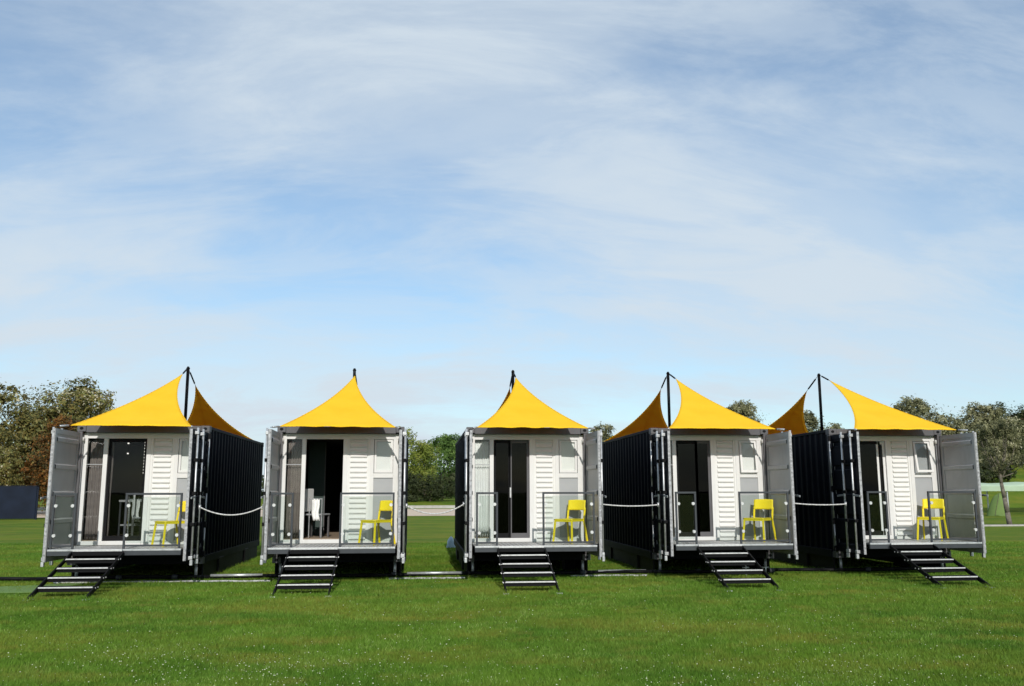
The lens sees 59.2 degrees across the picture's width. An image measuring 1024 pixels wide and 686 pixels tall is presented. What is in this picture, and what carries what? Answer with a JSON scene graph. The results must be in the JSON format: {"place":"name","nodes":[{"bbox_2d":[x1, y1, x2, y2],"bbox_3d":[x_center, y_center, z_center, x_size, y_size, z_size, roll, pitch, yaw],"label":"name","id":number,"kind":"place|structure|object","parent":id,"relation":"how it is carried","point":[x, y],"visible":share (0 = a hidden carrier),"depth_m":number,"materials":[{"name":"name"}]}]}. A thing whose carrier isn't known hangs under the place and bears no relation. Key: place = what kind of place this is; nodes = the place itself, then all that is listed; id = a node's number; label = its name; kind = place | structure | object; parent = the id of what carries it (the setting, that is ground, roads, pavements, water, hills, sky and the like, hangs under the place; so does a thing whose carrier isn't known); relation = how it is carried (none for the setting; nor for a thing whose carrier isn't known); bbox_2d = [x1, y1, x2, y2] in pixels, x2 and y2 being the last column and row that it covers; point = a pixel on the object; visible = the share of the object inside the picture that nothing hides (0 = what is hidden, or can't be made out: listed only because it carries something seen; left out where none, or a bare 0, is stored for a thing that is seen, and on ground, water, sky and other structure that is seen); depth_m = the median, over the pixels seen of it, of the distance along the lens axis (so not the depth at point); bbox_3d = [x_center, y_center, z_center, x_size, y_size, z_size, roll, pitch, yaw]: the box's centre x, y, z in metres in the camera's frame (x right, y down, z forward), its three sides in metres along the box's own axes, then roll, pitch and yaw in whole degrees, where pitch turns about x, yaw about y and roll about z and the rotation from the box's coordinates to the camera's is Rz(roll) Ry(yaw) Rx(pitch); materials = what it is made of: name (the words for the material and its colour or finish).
{"place":"outdoors","nodes":[
{"label":"outdoors","id":0,"kind":"place"},
{"bbox_2d":[37,509,454,517],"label":"gravel path","id":1,"kind":"structure","parent":0,"point":[410,512],"depth_m":72.51,"materials":[{"name":"beige gravel"}]},
{"bbox_2d":[0,464,1023,685],"bbox_3d":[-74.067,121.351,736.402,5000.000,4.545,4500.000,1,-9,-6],"label":"lawn ground","id":2,"kind":"structure","parent":0,"point":[427,529],"depth_m":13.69,"materials":[{"name":"green plant"}]},
{"bbox_2d":[0,446,29,485],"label":"green shrub","id":3,"kind":"object","parent":2,"relation":"on","point":[8,464],"visible":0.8,"depth_m":65.65,"materials":[{"name":"green plant"}]},
{"bbox_2d":[0,486,38,519],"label":"navy hoarding","id":4,"kind":"object","parent":2,"relation":"on","point":[18,502],"visible":1,"depth_m":56.37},
{"bbox_2d":[0,377,63,494],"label":"broad tree","id":5,"kind":"object","parent":2,"relation":"on","point":[9,436],"visible":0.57,"depth_m":72.39,"materials":[{"name":"green plant"}]},
{"bbox_2d":[0,583,84,592],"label":"ground mat","id":6,"kind":"object","parent":2,"relation":"on","point":[10,589],"visible":0.72,"depth_m":15.31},
{"bbox_2d":[14,413,79,510],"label":"russet shrub","id":7,"kind":"object","parent":2,"relation":"on","point":[38,479],"visible":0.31,"depth_m":66.54,"materials":[{"name":"brown plant"}]},
{"bbox_2d":[3,375,116,507],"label":"broad tree","id":8,"kind":"object","parent":2,"relation":"on","point":[82,397],"visible":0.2,"depth_m":75.57,"materials":[{"name":"green plant"}]},
{"bbox_2d":[26,549,123,600],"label":"folding steps","id":9,"kind":"structure","parent":2,"relation":"on","point":[59,568],"depth_m":14.86,"materials":[{"name":"black paint"}]},
{"bbox_2d":[40,366,263,579],"bbox_3d":[-7.268,2.633,19.457,2.572,4.450,7.349,1,-9,-6],"label":"container cabin","id":10,"kind":"object","parent":2,"relation":"on","point":[210,468],"visible":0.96,"depth_m":17.20,"materials":[{"name":"metal"}]},
{"bbox_2d":[40,427,79,566],"bbox_3d":[-8.176,2.763,16.270,0.146,2.433,1.311,1,-9,-6],"label":"container door","id":11,"kind":"structure","parent":10,"relation":"in","point":[63,459],"depth_m":16.23,"materials":[{"name":"blue paint"}]},
{"bbox_2d":[84,440,114,539],"bbox_3d":[-7.861,2.792,17.183,0.441,1.865,0.040,1,-9,-6],"label":"curtain","id":12,"kind":"object","parent":10,"relation":"hanging from","point":[93,496],"visible":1,"depth_m":17.17,"materials":[{"name":"beige fabric"}]},
{"bbox_2d":[56,368,192,427],"bbox_3d":[-7.121,1.033,18.232,2.351,1.624,4.074,1,-9,-6],"label":"front sail","id":13,"kind":"object","parent":10,"relation":"attached to","point":[159,406],"visible":1,"depth_m":17.20,"materials":[{"name":"yellow fabric"}]},
{"bbox_2d":[102,439,146,540],"bbox_3d":[-7.360,2.787,17.168,0.715,1.912,0.030,1,-9,-6],"label":"sliding door","id":14,"kind":"structure","parent":10,"relation":"in","point":[105,538],"depth_m":17.13,"materials":[{"name":"black paint"}]},
{"bbox_2d":[117,500,140,535],"bbox_3d":[-7.423,3.487,17.881,0.640,0.740,0.440,1,-9,-6],"label":"side table","id":15,"kind":"object","parent":10,"relation":"on","point":[119,520],"visible":0.23,"depth_m":17.67,"materials":[{"name":"grey paint"}]},
{"bbox_2d":[127,499,141,533],"bbox_3d":[-7.298,3.405,17.449,0.259,0.760,0.042,1,-9,-6],"label":"dining chair","id":16,"kind":"object","parent":10,"relation":"on","point":[137,506],"visible":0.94,"depth_m":17.47,"materials":[{"name":"white plastic"}]},
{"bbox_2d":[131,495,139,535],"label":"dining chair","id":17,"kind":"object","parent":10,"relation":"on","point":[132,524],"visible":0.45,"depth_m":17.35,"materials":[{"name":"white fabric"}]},
{"bbox_2d":[151,501,185,546],"bbox_3d":[-6.280,3.332,16.649,0.481,0.814,0.539,-9,-13,44],"label":"yellow chair","id":18,"kind":"object","parent":10,"relation":"on","point":[175,522],"visible":0.66,"depth_m":16.58,"materials":[{"name":"yellow plastic"}]},
{"bbox_2d":[183,428,208,565],"bbox_3d":[-5.761,2.796,16.507,0.146,2.433,1.311,1,-9,-5],"label":"container door","id":19,"kind":"structure","parent":10,"relation":"in","point":[198,440],"depth_m":16.32,"materials":[{"name":"blue paint"}]},
{"bbox_2d":[187,372,252,439],"bbox_3d":[-7.475,1.576,21.758,2.351,1.543,3.004,1,-9,-6],"label":"sail","id":20,"kind":"object","parent":10,"relation":"on","point":[203,413],"visible":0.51,"depth_m":22.05,"materials":[{"name":"yellow fabric"}]},
{"bbox_2d":[53,580,269,583],"bbox_3d":[-6.382,4.378,16.522,3.854,0.044,0.167,1,-9,-5],"label":"hose","id":21,"kind":"object","parent":2,"relation":"on","point":[178,581],"visible":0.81,"depth_m":16.59,"materials":[{"name":"grey rubber"}]},
{"bbox_2d":[1,472,454,496],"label":"distant hedgerow","id":22,"kind":"object","parent":2,"relation":"on","point":[263,486],"depth_m":141.07,"materials":[{"name":"green plant"}]},
{"bbox_2d":[38,505,454,509],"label":"verge kerb","id":23,"kind":"structure","parent":2,"relation":"on","point":[415,506],"depth_m":90.76,"materials":[{"name":"concrete"}]},
{"bbox_2d":[272,547,338,597],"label":"folding steps","id":24,"kind":"structure","parent":2,"relation":"on","point":[327,550],"depth_m":15.23,"materials":[{"name":"metal"}]},
{"bbox_2d":[260,368,408,578],"bbox_3d":[-3.560,2.684,19.821,2.568,4.450,7.349,1,-9,-6],"label":"container cabin","id":25,"kind":"object","parent":2,"relation":"on","point":[352,477],"visible":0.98,"depth_m":17.52,"materials":[{"name":"white metal"}]},
{"bbox_2d":[198,504,262,515],"bbox_3d":[-5.100,3.037,16.397,1.172,0.207,0.050,1,-10,-10],"label":"rope","id":26,"kind":"object","parent":25,"relation":"hanging from","point":[199,507],"visible":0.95,"depth_m":16.36,"materials":[{"name":"fabric"}]},
{"bbox_2d":[260,428,279,564],"bbox_3d":[-4.465,2.815,16.635,0.146,2.433,1.311,1,-9,-7],"label":"container door","id":27,"kind":"structure","parent":25,"relation":"in","point":[271,460],"depth_m":16.34,"materials":[{"name":"grey paint"}]},
{"bbox_2d":[285,441,301,537],"bbox_3d":[-4.210,2.844,17.542,0.341,1.865,0.040,1,-9,-6],"label":"curtain","id":28,"kind":"object","parent":25,"relation":"hanging from","point":[294,471],"visible":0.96,"depth_m":17.55,"materials":[{"name":"beige fabric"}]},
{"bbox_2d":[308,498,322,537],"bbox_3d":[-3.871,3.445,17.736,0.259,0.760,0.042,1,-9,-6],"label":"chair","id":29,"kind":"object","parent":25,"relation":"on","point":[315,508],"visible":1,"depth_m":17.75,"materials":[{"name":"white plastic"}]},
{"bbox_2d":[304,489,329,537],"bbox_3d":[-3.901,3.392,17.999,0.410,0.950,0.400,-3,-10,14],"label":"dining chair","id":30,"kind":"object","parent":25,"relation":"on","point":[309,493],"visible":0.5,"depth_m":18.06,"materials":[{"name":"white plastic"}]},
{"bbox_2d":[270,370,399,428],"bbox_3d":[-3.420,1.085,18.596,2.351,1.624,4.074,1,-9,-6],"label":"front sail","id":31,"kind":"object","parent":25,"relation":"attached to","point":[347,405],"visible":1,"depth_m":17.57,"materials":[{"name":"yellow fabric"}]},
{"bbox_2d":[358,500,395,543],"bbox_3d":[-2.540,3.385,17.017,0.481,0.814,0.539,-9,-13,42],"label":"yellow chair","id":32,"kind":"object","parent":25,"relation":"on","point":[384,505],"visible":0.81,"depth_m":17.03,"materials":[{"name":"yellow plastic"}]},
{"bbox_2d":[397,429,406,562],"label":"container door","id":33,"kind":"structure","parent":25,"relation":"in","point":[402,441],"depth_m":16.45,"materials":[{"name":"blue paint"}]},
{"bbox_2d":[405,502,464,513],"bbox_3d":[-1.426,3.072,16.761,1.118,0.224,0.050,2,-10,-10],"label":"rope","id":34,"kind":"object","parent":25,"relation":"hanging from","point":[407,506],"visible":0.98,"depth_m":16.73,"materials":[{"name":"fabric"}]},
{"bbox_2d":[398,426,441,496],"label":"round bush","id":35,"kind":"object","parent":2,"relation":"on","point":[424,453],"visible":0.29,"depth_m":105.50,"materials":[{"name":"green plant"}]},
{"bbox_2d":[389,577,464,579],"bbox_3d":[-1.614,4.457,17.068,1.452,0.044,0.062,1,-9,-5],"label":"hose","id":36,"kind":"object","parent":2,"relation":"on","point":[430,577],"visible":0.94,"depth_m":17.08,"materials":[{"name":"grey rubber"}]},
{"bbox_2d":[408,471,454,501],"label":"bush","id":37,"kind":"object","parent":2,"relation":"on","point":[416,485],"visible":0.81,"depth_m":98.05,"materials":[{"name":"green plant"}]},
{"bbox_2d":[413,433,459,498],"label":"round tree","id":38,"kind":"object","parent":2,"relation":"on","point":[446,442],"visible":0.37,"depth_m":121.01,"materials":[{"name":"green plant"}]},
{"bbox_2d":[446,536,454,547],"bbox_3d":[-1.814,5.931,26.847,0.294,0.330,0.223,1,-9,-6],"label":"plastic sack","id":39,"kind":"object","parent":2,"relation":"on","point":[450,542],"visible":0.88,"depth_m":26.77,"materials":[{"name":"plastic"}]},
{"bbox_2d":[0,567,914,580],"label":"service pipe","id":40,"kind":"object","parent":2,"relation":"on","point":[391,574],"visible":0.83,"depth_m":17.24,"materials":[{"name":"black paint"}]},
{"bbox_2d":[3,579,1018,685],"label":"clover flowers","id":41,"kind":"object","parent":2,"relation":"on","point":[492,669],"visible":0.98,"depth_m":8.48,"materials":[{"name":"white plant"}]},
{"bbox_2d":[497,546,559,593],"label":"folding steps","id":42,"kind":"structure","parent":2,"relation":"on","point":[553,582],"depth_m":15.59,"materials":[{"name":"metal"}]},
{"bbox_2d":[454,370,605,576],"bbox_3d":[0.085,2.735,20.180,2.600,4.450,7.347,1,-9,-6],"label":"container cabin","id":43,"kind":"object","parent":2,"relation":"on","point":[539,478],"visible":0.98,"depth_m":17.86,"materials":[{"name":"white metal"}]},
{"bbox_2d":[463,429,472,562],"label":"container door","id":44,"kind":"structure","parent":43,"relation":"in","point":[468,492],"depth_m":16.60,"materials":[{"name":"blue paint"}]},
{"bbox_2d":[474,442,488,536],"bbox_3d":[-0.588,2.894,17.898,0.351,1.865,0.040,1,-9,-6],"label":"curtain","id":45,"kind":"object","parent":43,"relation":"hanging from","point":[481,471],"visible":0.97,"depth_m":17.90,"materials":[{"name":"white fabric"}]},
{"bbox_2d":[494,440,509,537],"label":"sliding door","id":46,"kind":"structure","parent":43,"relation":"in","point":[501,447],"depth_m":17.87,"materials":[{"name":"black paint"}]},
{"bbox_2d":[497,380,526,427],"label":"sail","id":47,"kind":"object","parent":43,"relation":"on","point":[507,396],"visible":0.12,"depth_m":22.09,"materials":[{"name":"yellow fabric"}]},
{"bbox_2d":[509,440,529,537],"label":"sliding door","id":48,"kind":"structure","parent":43,"relation":"in","point":[518,449],"depth_m":17.90,"materials":[{"name":"grey paint"}]},
{"bbox_2d":[472,372,596,429],"bbox_3d":[0.227,1.135,18.954,2.351,1.624,4.074,1,-9,-6],"label":"front sail","id":49,"kind":"object","parent":43,"relation":"attached to","point":[522,406],"visible":1,"depth_m":17.94,"materials":[{"name":"yellow fabric"}]},
{"bbox_2d":[552,500,587,543],"bbox_3d":[1.124,3.439,17.397,0.481,0.814,0.539,-8,-12,40],"label":"yellow chair","id":50,"kind":"object","parent":43,"relation":"on","point":[576,504],"visible":0.91,"depth_m":17.49,"materials":[{"name":"yellow plastic"}]},
{"bbox_2d":[586,429,605,560],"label":"container door","id":51,"kind":"structure","parent":43,"relation":"in","point":[594,465],"depth_m":17.00,"materials":[{"name":"blue paint"}]},
{"bbox_2d":[589,421,616,441],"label":"park tree","id":52,"kind":"object","parent":2,"relation":"on","point":[606,430],"visible":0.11,"depth_m":90.59,"materials":[{"name":"green plant"}]},
{"bbox_2d":[571,574,646,576],"bbox_3d":[1.883,4.524,17.519,1.505,0.044,0.102,1,-9,-4],"label":"hose","id":53,"kind":"object","parent":2,"relation":"on","point":[605,575],"visible":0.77,"depth_m":17.52,"materials":[{"name":"grey rubber"}]},
{"bbox_2d":[602,372,799,574],"bbox_3d":[3.784,2.787,20.543,2.581,4.450,7.348,1,-9,-6],"label":"container cabin","id":54,"kind":"object","parent":2,"relation":"on","point":[722,479],"visible":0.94,"depth_m":18.26,"materials":[{"name":"black metal"}]},
{"bbox_2d":[603,503,659,506],"bbox_3d":[2.244,3.070,17.130,1.166,0.095,0.050,1,-10,-10],"label":"rope","id":55,"kind":"object","parent":54,"relation":"hanging from","point":[657,505],"visible":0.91,"depth_m":17.13,"materials":[{"name":"fabric"}]},
{"bbox_2d":[605,376,667,440],"bbox_3d":[3.567,1.730,22.843,2.351,1.543,3.004,1,-9,-6],"label":"sail","id":56,"kind":"object","parent":54,"relation":"on","point":[651,416],"visible":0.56,"depth_m":23.17,"materials":[{"name":"yellow fabric"}]},
{"bbox_2d":[651,430,673,560],"bbox_3d":[2.868,2.917,17.354,0.146,2.433,1.311,1,-9,-6],"label":"container door","id":57,"kind":"structure","parent":54,"relation":"in","point":[660,445],"depth_m":17.20,"materials":[{"name":"blue paint"}]},
{"bbox_2d":[670,442,673,534],"bbox_3d":[3.112,2.946,18.262,0.301,1.865,0.040,1,-9,-6],"label":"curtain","id":58,"kind":"object","parent":54,"relation":"hanging from","point":[672,489],"visible":0.07,"depth_m":18.25,"materials":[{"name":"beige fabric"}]},
{"bbox_2d":[676,441,699,536],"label":"sliding door","id":59,"kind":"structure","parent":54,"relation":"in","point":[686,451],"depth_m":18.25,"materials":[{"name":"black paint"}]},
{"bbox_2d":[697,441,712,535],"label":"sliding door","id":60,"kind":"structure","parent":54,"relation":"in","point":[703,447],"depth_m":18.27,"materials":[{"name":"grey paint"}]},
{"bbox_2d":[668,373,787,429],"bbox_3d":[3.921,1.187,19.317,2.351,1.624,4.074,1,-9,-6],"label":"front sail","id":61,"kind":"object","parent":54,"relation":"attached to","point":[697,411],"visible":1,"depth_m":18.31,"materials":[{"name":"yellow fabric"}]},
{"bbox_2d":[742,499,776,541],"bbox_3d":[4.862,3.488,17.744,0.481,0.814,0.539,-9,-13,42],"label":"yellow chair","id":62,"kind":"object","parent":54,"relation":"on","point":[763,503],"visible":0.94,"depth_m":17.84,"materials":[{"name":"yellow plastic"}]},
{"bbox_2d":[765,430,799,559],"bbox_3d":[5.294,2.951,17.595,0.146,2.433,1.311,1,-9,-6],"label":"container door","id":63,"kind":"structure","parent":54,"relation":"in","point":[779,458],"depth_m":17.54,"materials":[{"name":"blue paint"}]},
{"bbox_2d":[697,544,779,591],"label":"folding steps","id":64,"kind":"structure","parent":2,"relation":"on","point":[726,581],"depth_m":15.95,"materials":[{"name":"metal"}]},
{"bbox_2d":[726,399,768,424],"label":"park tree","id":65,"kind":"object","parent":2,"relation":"on","point":[747,410],"visible":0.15,"depth_m":91.98,"materials":[{"name":"green plant"}]},
{"bbox_2d":[804,409,828,431],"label":"park tree","id":66,"kind":"object","parent":2,"relation":"on","point":[810,419],"visible":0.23,"depth_m":92.46,"materials":[{"name":"green plant"}]},
{"bbox_2d":[823,422,844,428],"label":"park tree","id":67,"kind":"object","parent":2,"relation":"on","point":[836,426],"visible":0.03,"depth_m":102.96,"materials":[{"name":"green plant"}]},
{"bbox_2d":[769,373,987,572],"bbox_3d":[7.505,2.839,20.910,2.600,4.450,7.348,1,-9,-6],"label":"container cabin","id":68,"kind":"object","parent":2,"relation":"on","point":[882,483],"visible":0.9,"depth_m":18.56,"materials":[{"name":"black metal"}]},
{"bbox_2d":[768,377,816,434],"bbox_3d":[7.287,1.782,23.208,2.351,1.543,3.004,1,-9,-6],"label":"sail","id":69,"kind":"object","parent":68,"relation":"on","point":[792,419],"visible":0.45,"depth_m":23.52,"materials":[{"name":"yellow fabric"}]},
{"bbox_2d":[795,502,846,505],"bbox_3d":[5.952,3.116,17.495,1.191,0.105,0.050,1,-10,-10],"label":"rope","id":70,"kind":"object","parent":68,"relation":"hanging from","point":[845,503],"visible":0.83,"depth_m":17.50,"materials":[{"name":"fabric"}]},
{"bbox_2d":[828,431,866,558],"bbox_3d":[6.583,2.969,17.720,0.146,2.433,1.311,1,-9,-5],"label":"container door","id":71,"kind":"structure","parent":68,"relation":"in","point":[850,537],"depth_m":17.66,"materials":[{"name":"blue paint"}]},
{"bbox_2d":[859,441,885,534],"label":"sliding door","id":72,"kind":"structure","parent":68,"relation":"in","point":[868,458],"depth_m":18.63,"materials":[{"name":"black paint"}]},
{"bbox_2d":[876,441,889,534],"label":"sliding door","id":73,"kind":"structure","parent":68,"relation":"in","point":[882,451],"depth_m":18.67,"materials":[{"name":"white glass"}]},
{"bbox_2d":[820,375,971,430],"bbox_3d":[7.641,1.239,19.683,2.351,1.624,4.074,1,-9,-6],"label":"front sail","id":74,"kind":"object","parent":68,"relation":"attached to","point":[868,413],"visible":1,"depth_m":18.68,"materials":[{"name":"yellow fabric"}]},
{"bbox_2d":[917,499,948,540],"bbox_3d":[8.405,3.531,18.054,0.481,0.814,0.539,-7,-12,38],"label":"yellow chair","id":75,"kind":"object","parent":68,"relation":"on","point":[938,504],"visible":0.92,"depth_m":18.16,"materials":[{"name":"yellow plastic"}]},
{"bbox_2d":[939,431,987,557],"bbox_3d":[9.019,3.003,17.960,0.146,2.433,1.311,1,-9,-7],"label":"container door","id":76,"kind":"structure","parent":68,"relation":"in","point":[959,452],"depth_m":17.95,"materials":[{"name":"blue paint"}]},
{"bbox_2d":[890,395,963,435],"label":"hedge tree","id":77,"kind":"object","parent":2,"relation":"on","point":[922,410],"visible":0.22,"depth_m":79.35,"materials":[{"name":"green plant"}]},
{"bbox_2d":[889,543,991,587],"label":"folding steps","id":78,"kind":"structure","parent":2,"relation":"on","point":[960,567],"depth_m":16.29,"materials":[{"name":"metal"}]},
{"bbox_2d":[941,401,1023,467],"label":"hedge tree","id":79,"kind":"object","parent":2,"relation":"on","point":[979,416],"visible":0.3,"depth_m":82.31,"materials":[{"name":"green plant"}]},
{"bbox_2d":[966,418,1023,524],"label":"young tree","id":80,"kind":"object","parent":2,"relation":"on","point":[1001,433],"visible":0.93,"depth_m":43.99,"materials":[{"name":"green plant"}]},
{"bbox_2d":[978,456,1016,482],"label":"bush","id":81,"kind":"object","parent":2,"relation":"on","point":[985,475],"visible":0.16,"depth_m":76.20,"materials":[{"name":"green plant"}]},
{"bbox_2d":[977,401,1023,464],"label":"hedge tree","id":82,"kind":"object","parent":2,"relation":"on","point":[1017,414],"visible":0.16,"depth_m":87.31,"materials":[{"name":"green plant"}]},
{"bbox_2d":[981,482,1023,507],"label":"stall canopy","id":83,"kind":"object","parent":2,"relation":"on","point":[1010,486],"visible":0.49,"depth_m":61.69,"materials":[{"name":"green fabric"}]},
{"bbox_2d":[984,524,1023,525],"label":"path kerb","id":84,"kind":"structure","parent":2,"relation":"on","point":[1007,525],"depth_m":42.19,"materials":[{"name":"concrete"}]},
{"bbox_2d":[0,0,1023,489],"label":"sky","id":85,"kind":"structure","parent":0,"point":[592,202],"materials":[{"name":"blue"}]},
{"bbox_2d":[987,493,1004,515],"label":"lime tent","id":86,"kind":"object","parent":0,"point":[996,507],"visible":0.81,"depth_m":59.66,"materials":[{"name":"green fabric"}]}
]}

